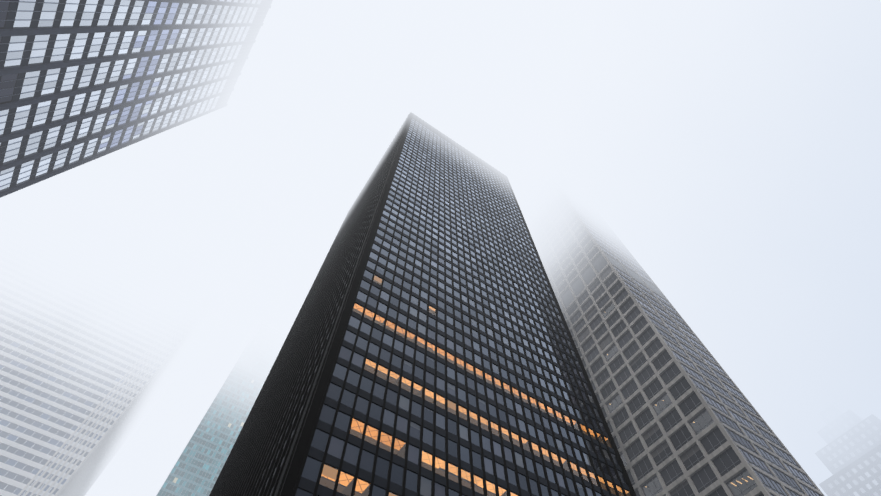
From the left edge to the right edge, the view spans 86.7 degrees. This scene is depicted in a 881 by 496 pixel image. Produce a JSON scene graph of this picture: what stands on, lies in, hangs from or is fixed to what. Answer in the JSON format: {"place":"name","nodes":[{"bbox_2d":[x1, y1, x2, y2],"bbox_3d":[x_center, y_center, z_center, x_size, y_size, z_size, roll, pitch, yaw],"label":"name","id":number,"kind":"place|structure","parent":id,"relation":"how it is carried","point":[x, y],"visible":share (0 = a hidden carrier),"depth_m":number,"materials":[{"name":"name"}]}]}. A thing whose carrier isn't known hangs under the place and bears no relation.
{"place":"outdoors","nodes":[
{"label":"outdoors","id":0,"kind":"place"},
{"bbox_2d":[0,181,231,495],"bbox_3d":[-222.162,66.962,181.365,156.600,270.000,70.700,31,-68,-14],"label":"banded tower","id":1,"kind":"structure","parent":0,"point":[61,237],"depth_m":227.73,"materials":[{"name":"white"}]},
{"bbox_2d":[209,112,635,495],"bbox_3d":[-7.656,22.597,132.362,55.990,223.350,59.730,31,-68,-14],"label":"tower","id":2,"kind":"structure","parent":0,"point":[428,348],"depth_m":78.59,"materials":[{"name":"black metal"}]},
{"bbox_2d":[0,0,880,495],"label":"sky","id":3,"kind":"structure","parent":0,"point":[732,148],"materials":[{"name":"white"}]},
{"bbox_2d":[815,405,880,495],"bbox_3d":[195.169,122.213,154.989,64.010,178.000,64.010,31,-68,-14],"label":"masonry tower","id":4,"kind":"structure","parent":0,"point":[848,455],"depth_m":204.53,"materials":[{"name":"stone"}]},
{"label":"ground","id":5,"kind":"structure","parent":0,"visible":0},
{"bbox_2d":[0,0,272,197],"bbox_3d":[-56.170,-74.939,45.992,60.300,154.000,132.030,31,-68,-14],"label":"mirror tower","id":6,"kind":"structure","parent":5,"relation":"on","point":[83,82],"depth_m":80.68,"materials":[{"name":"grey glass"}]},
{"bbox_2d":[156,322,287,495],"bbox_3d":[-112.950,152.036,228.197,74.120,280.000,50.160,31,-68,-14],"label":"blue glass tower","id":7,"kind":"structure","parent":5,"relation":"on","point":[199,465],"depth_m":260.37,"materials":[{"name":"teal glass"}]},
{"bbox_2d":[522,176,823,495],"bbox_3d":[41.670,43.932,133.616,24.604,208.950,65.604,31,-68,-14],"label":"concrete tower","id":8,"kind":"structure","parent":5,"relation":"on","point":[682,416],"depth_m":104.78,"materials":[{"name":"grey concrete"}]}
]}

